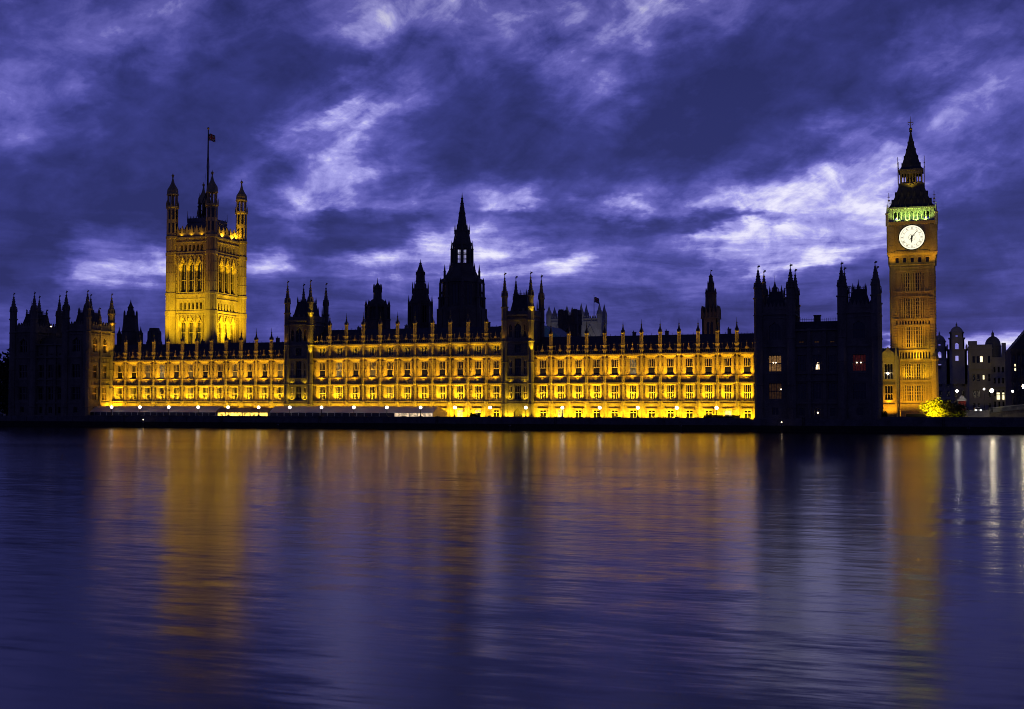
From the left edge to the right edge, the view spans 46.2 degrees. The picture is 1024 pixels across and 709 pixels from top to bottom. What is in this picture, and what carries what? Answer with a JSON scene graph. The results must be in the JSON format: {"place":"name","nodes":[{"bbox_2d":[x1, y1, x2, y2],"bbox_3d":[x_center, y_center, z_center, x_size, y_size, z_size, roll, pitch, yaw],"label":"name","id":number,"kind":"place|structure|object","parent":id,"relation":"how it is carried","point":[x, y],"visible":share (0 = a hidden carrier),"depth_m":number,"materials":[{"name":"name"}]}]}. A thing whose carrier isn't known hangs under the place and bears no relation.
{"place":"outdoors","nodes":[
{"label":"outdoors","id":0,"kind":"place"},
{"bbox_2d":[217,407,272,415],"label":"marquee","id":1,"kind":"object","parent":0,"point":[221,411],"visible":0.75,"depth_m":363.45,"materials":[{"name":"yellow fabric"}]},
{"bbox_2d":[0,426,1023,708],"bbox_3d":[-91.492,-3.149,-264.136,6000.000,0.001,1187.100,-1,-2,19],"label":"river water","id":2,"kind":"structure","parent":0,"point":[216,568],"depth_m":54.07,"materials":[{"name":"blue liquid"}]},
{"bbox_2d":[988,404,1023,416],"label":"road bridge","id":3,"kind":"structure","parent":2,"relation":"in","point":[1013,411],"depth_m":306.92,"materials":[{"name":"stone"}]},
{"bbox_2d":[0,0,1023,364],"label":"sky","id":4,"kind":"structure","parent":0,"point":[622,154],"materials":[{"name":"blue"}]},
{"bbox_2d":[906,414,945,416],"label":"road","id":5,"kind":"structure","parent":0,"point":[916,415],"depth_m":340.68,"materials":[{"name":"grey asphalt"}]},
{"bbox_3d":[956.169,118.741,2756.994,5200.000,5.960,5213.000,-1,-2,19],"label":"ground","id":6,"kind":"structure","parent":0,"visible":0},
{"bbox_2d":[0,349,8,415],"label":"tree","id":7,"kind":"object","parent":6,"relation":"on","point":[2,393],"visible":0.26,"depth_m":407.85,"materials":[{"name":"black plant"}]},
{"bbox_2d":[7,290,115,415],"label":"end pavilion","id":8,"kind":"structure","parent":6,"relation":"on","point":[62,366],"depth_m":386.14,"materials":[{"name":"stone"}]},
{"bbox_2d":[115,301,145,355],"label":"stair turret","id":9,"kind":"object","parent":6,"relation":"on","point":[130,330],"visible":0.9,"depth_m":449.67,"materials":[{"name":"stone"}]},
{"bbox_2d":[146,328,161,344],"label":"roof block","id":10,"kind":"structure","parent":6,"relation":"on","point":[156,332],"depth_m":446.08,"materials":[{"name":"stone"}]},
{"bbox_2d":[90,406,224,415],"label":"marquee","id":11,"kind":"object","parent":6,"relation":"on","point":[163,410],"visible":0.76,"depth_m":374.17,"materials":[{"name":"fabric"}]},
{"bbox_2d":[111,328,283,407],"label":"riverfront wing","id":12,"kind":"structure","parent":6,"relation":"on","point":[241,374],"depth_m":380.93,"materials":[{"name":"beige stone"}]},
{"bbox_2d":[174,364,178,377],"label":"window","id":13,"kind":"structure","parent":12,"relation":"in","point":[176,366],"depth_m":384.00,"materials":[{"name":"glass"}]},
{"bbox_2d":[188,364,192,377],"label":"window","id":14,"kind":"structure","parent":12,"relation":"in","point":[190,366],"depth_m":382.32,"materials":[{"name":"glass"}]},
{"bbox_2d":[203,364,207,377],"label":"window","id":15,"kind":"structure","parent":12,"relation":"in","point":[205,366],"depth_m":380.45,"materials":[{"name":"glass"}]},
{"bbox_2d":[217,364,222,377],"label":"window","id":16,"kind":"structure","parent":12,"relation":"in","point":[219,366],"depth_m":378.79,"materials":[{"name":"glass"}]},
{"bbox_2d":[232,364,237,377],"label":"window","id":17,"kind":"structure","parent":12,"relation":"in","point":[234,366],"depth_m":377.03,"materials":[{"name":"glass"}]},
{"bbox_2d":[262,363,267,376],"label":"window","id":18,"kind":"structure","parent":12,"relation":"in","point":[264,365],"depth_m":373.51,"materials":[{"name":"glass"}]},
{"bbox_2d":[277,387,282,399],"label":"window","id":19,"kind":"structure","parent":12,"relation":"in","point":[279,389],"depth_m":371.46,"materials":[{"name":"glass"}]},
{"bbox_2d":[277,363,282,376],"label":"window","id":20,"kind":"structure","parent":12,"relation":"in","point":[279,365],"depth_m":371.73,"materials":[{"name":"glass"}]},
{"bbox_2d":[165,127,247,343],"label":"great square tower","id":21,"kind":"structure","parent":6,"relation":"on","point":[206,266],"depth_m":501.38,"materials":[{"name":"stone"}]},
{"bbox_2d":[182,264,185,291],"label":"window","id":22,"kind":"structure","parent":21,"relation":"in","point":[184,266],"depth_m":502.05,"materials":[{"name":"glass"}]},
{"bbox_2d":[189,322,192,343],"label":"window","id":23,"kind":"structure","parent":21,"relation":"in","point":[191,323],"depth_m":499.98,"materials":[{"name":"glass"}]},
{"bbox_2d":[189,264,193,291],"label":"window","id":24,"kind":"structure","parent":21,"relation":"in","point":[191,266],"depth_m":500.83,"materials":[{"name":"glass"}]},
{"bbox_2d":[197,322,200,343],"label":"window","id":25,"kind":"structure","parent":21,"relation":"in","point":[199,323],"depth_m":498.63,"materials":[{"name":"glass"}]},
{"bbox_2d":[197,264,201,290],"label":"window","id":26,"kind":"structure","parent":21,"relation":"in","point":[199,284],"depth_m":499.49,"materials":[{"name":"glass"}]},
{"bbox_2d":[283,279,328,405],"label":"river tower","id":27,"kind":"structure","parent":6,"relation":"on","point":[305,325],"depth_m":367.86,"materials":[{"name":"stone"}]},
{"bbox_2d":[296,386,300,399],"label":"window","id":28,"kind":"structure","parent":27,"relation":"in","point":[298,388],"depth_m":367.58,"materials":[{"name":"glass"}]},
{"bbox_2d":[296,361,300,376],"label":"window","id":29,"kind":"structure","parent":27,"relation":"in","point":[298,363],"depth_m":367.94,"materials":[{"name":"glass"}]},
{"bbox_2d":[296,329,301,341],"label":"window","id":30,"kind":"structure","parent":27,"relation":"in","point":[298,333],"depth_m":368.21,"materials":[{"name":"glass"}]},
{"bbox_2d":[270,406,446,416],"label":"marquee","id":31,"kind":"object","parent":6,"relation":"on","point":[409,411],"visible":0.81,"depth_m":351.31,"materials":[{"name":"fabric"}]},
{"bbox_2d":[364,278,390,328],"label":"lantern tower","id":32,"kind":"structure","parent":6,"relation":"on","point":[376,305],"depth_m":438.03,"materials":[{"name":"stone"}]},
{"bbox_2d":[313,310,501,416],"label":"riverfront centre block","id":33,"kind":"structure","parent":6,"relation":"on","point":[447,370],"depth_m":357.15,"materials":[{"name":"stone"}]},
{"bbox_2d":[319,387,324,399],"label":"window","id":34,"kind":"structure","parent":33,"relation":"in","point":[322,389],"depth_m":366.59,"materials":[{"name":"glass"}]},
{"bbox_2d":[320,363,324,376],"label":"window","id":35,"kind":"structure","parent":33,"relation":"in","point":[322,365],"depth_m":366.86,"materials":[{"name":"glass"}]},
{"bbox_2d":[336,387,341,399],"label":"window","id":36,"kind":"structure","parent":33,"relation":"in","point":[338,389],"depth_m":364.72,"materials":[{"name":"glass"}]},
{"bbox_2d":[336,362,341,376],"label":"window","id":37,"kind":"structure","parent":33,"relation":"in","point":[338,364],"depth_m":365.08,"materials":[{"name":"glass"}]},
{"bbox_2d":[353,387,358,399],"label":"window","id":38,"kind":"structure","parent":33,"relation":"in","point":[355,389],"depth_m":362.94,"materials":[{"name":"glass"}]},
{"bbox_2d":[353,362,358,376],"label":"window","id":39,"kind":"structure","parent":33,"relation":"in","point":[355,364],"depth_m":363.21,"materials":[{"name":"glass"}]},
{"bbox_2d":[370,387,375,399],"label":"window","id":40,"kind":"structure","parent":33,"relation":"in","point":[372,389],"depth_m":361.09,"materials":[{"name":"glass"}]},
{"bbox_2d":[370,362,375,375],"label":"window","id":41,"kind":"structure","parent":33,"relation":"in","point":[372,364],"depth_m":361.35,"materials":[{"name":"glass"}]},
{"bbox_2d":[387,387,392,399],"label":"window","id":42,"kind":"structure","parent":33,"relation":"in","point":[389,389],"depth_m":359.24,"materials":[{"name":"glass"}]},
{"bbox_2d":[387,362,392,375],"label":"window","id":43,"kind":"structure","parent":33,"relation":"in","point":[389,364],"depth_m":359.50,"materials":[{"name":"glass"}]},
{"bbox_2d":[404,387,409,399],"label":"window","id":44,"kind":"structure","parent":33,"relation":"in","point":[406,389],"depth_m":357.40,"materials":[{"name":"glass"}]},
{"bbox_2d":[404,362,409,375],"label":"window","id":45,"kind":"structure","parent":33,"relation":"in","point":[406,364],"depth_m":357.67,"materials":[{"name":"glass"}]},
{"bbox_2d":[422,387,427,399],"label":"window","id":46,"kind":"structure","parent":33,"relation":"in","point":[424,389],"depth_m":355.45,"materials":[{"name":"glass"}]},
{"bbox_2d":[422,361,427,375],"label":"window","id":47,"kind":"structure","parent":33,"relation":"in","point":[424,363],"depth_m":355.79,"materials":[{"name":"glass"}]},
{"bbox_2d":[439,386,444,399],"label":"window","id":48,"kind":"structure","parent":33,"relation":"in","point":[441,388],"depth_m":353.67,"materials":[{"name":"glass"}]},
{"bbox_2d":[439,361,444,375],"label":"window","id":49,"kind":"structure","parent":33,"relation":"in","point":[441,363],"depth_m":354.02,"materials":[{"name":"glass"}]},
{"bbox_2d":[457,386,462,398],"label":"window","id":50,"kind":"structure","parent":33,"relation":"in","point":[459,388],"depth_m":351.86,"materials":[{"name":"glass"}]},
{"bbox_2d":[457,361,462,375],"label":"window","id":51,"kind":"structure","parent":33,"relation":"in","point":[459,363],"depth_m":352.12,"materials":[{"name":"glass"}]},
{"bbox_2d":[475,386,480,398],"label":"window","id":52,"kind":"structure","parent":33,"relation":"in","point":[477,388],"depth_m":349.98,"materials":[{"name":"glass"}]},
{"bbox_2d":[475,361,480,375],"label":"window","id":53,"kind":"structure","parent":33,"relation":"in","point":[477,363],"depth_m":350.23,"materials":[{"name":"glass"}]},
{"bbox_2d":[493,386,498,398],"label":"window","id":54,"kind":"structure","parent":33,"relation":"in","point":[495,388],"depth_m":348.15,"materials":[{"name":"glass"}]},
{"bbox_2d":[493,360,498,375],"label":"window","id":55,"kind":"structure","parent":33,"relation":"in","point":[495,363],"depth_m":348.44,"materials":[{"name":"glass"}]},
{"bbox_2d":[407,259,432,327],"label":"ventilation spire","id":56,"kind":"structure","parent":6,"relation":"on","point":[420,305],"depth_m":432.14,"materials":[{"name":"stone"}]},
{"bbox_2d":[437,195,486,327],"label":"central octagonal spire","id":57,"kind":"structure","parent":6,"relation":"on","point":[461,290],"depth_m":418.36,"materials":[{"name":"stone"}]},
{"bbox_2d":[0,414,1023,433],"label":"river wall","id":58,"kind":"structure","parent":6,"relation":"on","point":[976,425],"depth_m":326.86,"materials":[{"name":"stone"}]},
{"bbox_2d":[501,272,544,416],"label":"river tower","id":59,"kind":"structure","parent":6,"relation":"on","point":[522,329],"depth_m":344.54,"materials":[{"name":"stone"}]},
{"bbox_2d":[515,385,520,398],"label":"window","id":60,"kind":"structure","parent":59,"relation":"in","point":[517,387],"depth_m":344.38,"materials":[{"name":"glass"}]},
{"bbox_2d":[515,358,520,375],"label":"window","id":61,"kind":"structure","parent":59,"relation":"in","point":[517,360],"depth_m":344.64,"materials":[{"name":"glass"}]},
{"bbox_2d":[515,324,520,337],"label":"window","id":62,"kind":"structure","parent":59,"relation":"in","point":[517,328],"depth_m":345.06,"materials":[{"name":"glass"}]},
{"bbox_2d":[544,325,571,336],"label":"hall roof","id":63,"kind":"structure","parent":6,"relation":"on","point":[557,332],"depth_m":418.82,"materials":[{"name":"stone"}]},
{"bbox_2d":[546,307,572,327],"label":"abbey tower","id":64,"kind":"structure","parent":6,"relation":"on","point":[551,319],"depth_m":656.47,"materials":[{"name":"stone"}]},
{"bbox_2d":[557,309,581,336],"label":"abbey tower","id":65,"kind":"structure","parent":6,"relation":"on","point":[573,320],"depth_m":551.35,"materials":[{"name":"stone"}]},
{"bbox_2d":[580,302,606,335],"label":"abbey tower","id":66,"kind":"structure","parent":6,"relation":"on","point":[595,325],"depth_m":649.85,"materials":[{"name":"stone"}]},
{"bbox_2d":[534,319,754,418],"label":"riverfront wing","id":67,"kind":"structure","parent":6,"relation":"on","point":[693,375],"depth_m":333.75,"materials":[{"name":"beige stone"}]},
{"bbox_2d":[540,386,545,398],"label":"window","id":68,"kind":"structure","parent":67,"relation":"in","point":[542,388],"depth_m":343.46,"materials":[{"name":"glass"}]},
{"bbox_2d":[540,360,545,374],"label":"window","id":69,"kind":"structure","parent":67,"relation":"in","point":[542,362],"depth_m":343.80,"materials":[{"name":"glass"}]},
{"bbox_2d":[557,386,563,398],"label":"window","id":70,"kind":"structure","parent":67,"relation":"in","point":[560,389],"depth_m":341.79,"materials":[{"name":"glass"}]},
{"bbox_2d":[557,360,563,374],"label":"window","id":71,"kind":"structure","parent":67,"relation":"in","point":[560,363],"depth_m":342.04,"materials":[{"name":"glass"}]},
{"bbox_2d":[575,386,581,398],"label":"window","id":72,"kind":"structure","parent":67,"relation":"in","point":[578,389],"depth_m":339.96,"materials":[{"name":"glass"}]},
{"bbox_2d":[575,359,581,374],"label":"window","id":73,"kind":"structure","parent":67,"relation":"in","point":[578,363],"depth_m":340.29,"materials":[{"name":"glass"}]},
{"bbox_2d":[593,386,599,398],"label":"window","id":74,"kind":"structure","parent":67,"relation":"in","point":[596,389],"depth_m":338.22,"materials":[{"name":"glass"}]},
{"bbox_2d":[593,359,599,374],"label":"window","id":75,"kind":"structure","parent":67,"relation":"in","point":[596,362],"depth_m":338.55,"materials":[{"name":"glass"}]},
{"bbox_2d":[611,386,617,398],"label":"window","id":76,"kind":"structure","parent":67,"relation":"in","point":[614,389],"depth_m":336.65,"materials":[{"name":"glass"}]},
{"bbox_2d":[611,359,617,374],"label":"window","id":77,"kind":"structure","parent":67,"relation":"in","point":[614,362],"depth_m":336.90,"materials":[{"name":"glass"}]},
{"bbox_2d":[630,359,635,373],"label":"window","id":78,"kind":"structure","parent":67,"relation":"in","point":[632,361],"depth_m":335.18,"materials":[{"name":"glass"}]},
{"bbox_2d":[630,385,636,398],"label":"window","id":79,"kind":"structure","parent":67,"relation":"in","point":[632,388],"depth_m":334.85,"materials":[{"name":"glass"}]},
{"bbox_2d":[648,385,654,398],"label":"window","id":80,"kind":"structure","parent":67,"relation":"in","point":[651,388],"depth_m":333.14,"materials":[{"name":"glass"}]},
{"bbox_2d":[648,359,654,373],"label":"window","id":81,"kind":"structure","parent":67,"relation":"in","point":[651,362],"depth_m":333.46,"materials":[{"name":"glass"}]},
{"bbox_2d":[667,385,673,398],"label":"window","id":82,"kind":"structure","parent":67,"relation":"in","point":[670,388],"depth_m":331.35,"materials":[{"name":"glass"}]},
{"bbox_2d":[667,358,673,373],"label":"window","id":83,"kind":"structure","parent":67,"relation":"in","point":[670,361],"depth_m":331.68,"materials":[{"name":"glass"}]},
{"bbox_2d":[686,385,692,398],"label":"window","id":84,"kind":"structure","parent":67,"relation":"in","point":[689,388],"depth_m":329.66,"materials":[{"name":"glass"}]},
{"bbox_2d":[686,358,692,373],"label":"window","id":85,"kind":"structure","parent":67,"relation":"in","point":[689,361],"depth_m":329.98,"materials":[{"name":"glass"}]},
{"bbox_2d":[705,385,711,398],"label":"window","id":86,"kind":"structure","parent":67,"relation":"in","point":[708,388],"depth_m":327.89,"materials":[{"name":"glass"}]},
{"bbox_2d":[705,358,711,373],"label":"window","id":87,"kind":"structure","parent":67,"relation":"in","point":[708,361],"depth_m":328.21,"materials":[{"name":"glass"}]},
{"bbox_2d":[724,358,730,373],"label":"window","id":88,"kind":"structure","parent":67,"relation":"in","point":[727,361],"depth_m":326.53,"materials":[{"name":"glass"}]},
{"bbox_2d":[724,385,731,398],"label":"window","id":89,"kind":"structure","parent":67,"relation":"in","point":[727,388],"depth_m":326.29,"materials":[{"name":"glass"}]},
{"bbox_2d":[744,385,750,398],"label":"window","id":90,"kind":"structure","parent":67,"relation":"in","point":[747,388],"depth_m":324.47,"materials":[{"name":"glass"}]},
{"bbox_2d":[744,357,750,373],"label":"window","id":91,"kind":"structure","parent":67,"relation":"in","point":[747,360],"depth_m":324.78,"materials":[{"name":"glass"}]},
{"bbox_2d":[701,270,720,333],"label":"slim ventilation tower","id":92,"kind":"structure","parent":6,"relation":"on","point":[710,313],"depth_m":378.37,"materials":[{"name":"stone"}]},
{"bbox_2d":[703,414,739,417],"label":"shrub","id":93,"kind":"object","parent":6,"relation":"on","point":[719,416],"visible":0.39,"depth_m":316.26,"materials":[{"name":"green plant"}]},
{"bbox_2d":[753,261,883,419],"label":"end pavilion","id":94,"kind":"structure","parent":6,"relation":"on","point":[817,368],"depth_m":307.44,"materials":[{"name":"stone"}]},
{"bbox_2d":[797,355,805,370],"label":"window","id":95,"kind":"structure","parent":94,"relation":"in","point":[801,359],"depth_m":309.08,"materials":[{"name":"glass"}]},
{"bbox_2d":[798,383,805,398],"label":"window","id":96,"kind":"structure","parent":94,"relation":"in","point":[801,386],"depth_m":308.78,"materials":[{"name":"glass"}]},
{"bbox_2d":[813,383,820,398],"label":"window","id":97,"kind":"structure","parent":94,"relation":"in","point":[816,386],"depth_m":307.65,"materials":[{"name":"glass"}]},
{"bbox_2d":[813,355,820,370],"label":"window","id":98,"kind":"structure","parent":94,"relation":"in","point":[816,358],"depth_m":307.80,"materials":[{"name":"glass"}]},
{"bbox_2d":[828,383,836,398],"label":"window","id":99,"kind":"structure","parent":94,"relation":"in","point":[832,387],"depth_m":306.30,"materials":[{"name":"glass"}]},
{"bbox_2d":[828,355,836,370],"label":"window","id":100,"kind":"structure","parent":94,"relation":"in","point":[832,360],"depth_m":306.60,"materials":[{"name":"glass"}]},
{"bbox_2d":[882,345,899,416],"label":"gabled link range","id":101,"kind":"structure","parent":6,"relation":"on","point":[891,379],"depth_m":350.29,"materials":[{"name":"stone"}]},
{"bbox_2d":[884,363,892,378],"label":"window","id":102,"kind":"structure","parent":101,"relation":"in","point":[888,368],"depth_m":350.83,"materials":[{"name":"glass"}]},
{"bbox_2d":[885,385,892,399],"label":"window","id":103,"kind":"structure","parent":101,"relation":"in","point":[888,388],"depth_m":350.58,"materials":[{"name":"glass"}]},
{"bbox_2d":[885,116,938,416],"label":"clock tower","id":104,"kind":"structure","parent":6,"relation":"on","point":[912,246],"depth_m":367.96,"materials":[{"name":"stone"}]},
{"bbox_2d":[917,397,957,416],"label":"tree","id":105,"kind":"object","parent":6,"relation":"on","point":[937,407],"visible":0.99,"depth_m":302.66,"materials":[{"name":"yellow plant"}]},
{"bbox_2d":[936,322,968,410],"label":"domed office building","id":106,"kind":"structure","parent":6,"relation":"on","point":[952,375],"depth_m":476.21,"materials":[{"name":"stone"}]},
{"bbox_2d":[944,403,968,416],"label":"tree","id":107,"kind":"object","parent":6,"relation":"on","point":[960,412],"visible":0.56,"depth_m":306.38,"materials":[{"name":"green plant"}]},
{"bbox_2d":[957,395,966,409],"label":"brick kiosk","id":108,"kind":"object","parent":6,"relation":"on","point":[961,399],"visible":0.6,"depth_m":318.26,"materials":[{"name":"red brick"}]},
{"bbox_2d":[965,411,989,416],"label":"roadside wall","id":109,"kind":"structure","parent":6,"relation":"on","point":[977,414],"depth_m":312.19,"materials":[{"name":"stone"}]},
{"bbox_2d":[968,330,1005,410],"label":"corner office block","id":110,"kind":"structure","parent":6,"relation":"on","point":[986,365],"depth_m":433.23,"materials":[{"name":"stone"}]},
{"bbox_2d":[1005,330,1023,405],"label":"steep roofed office block","id":111,"kind":"structure","parent":6,"relation":"on","point":[1014,366],"depth_m":358.37,"materials":[{"name":"stone"}]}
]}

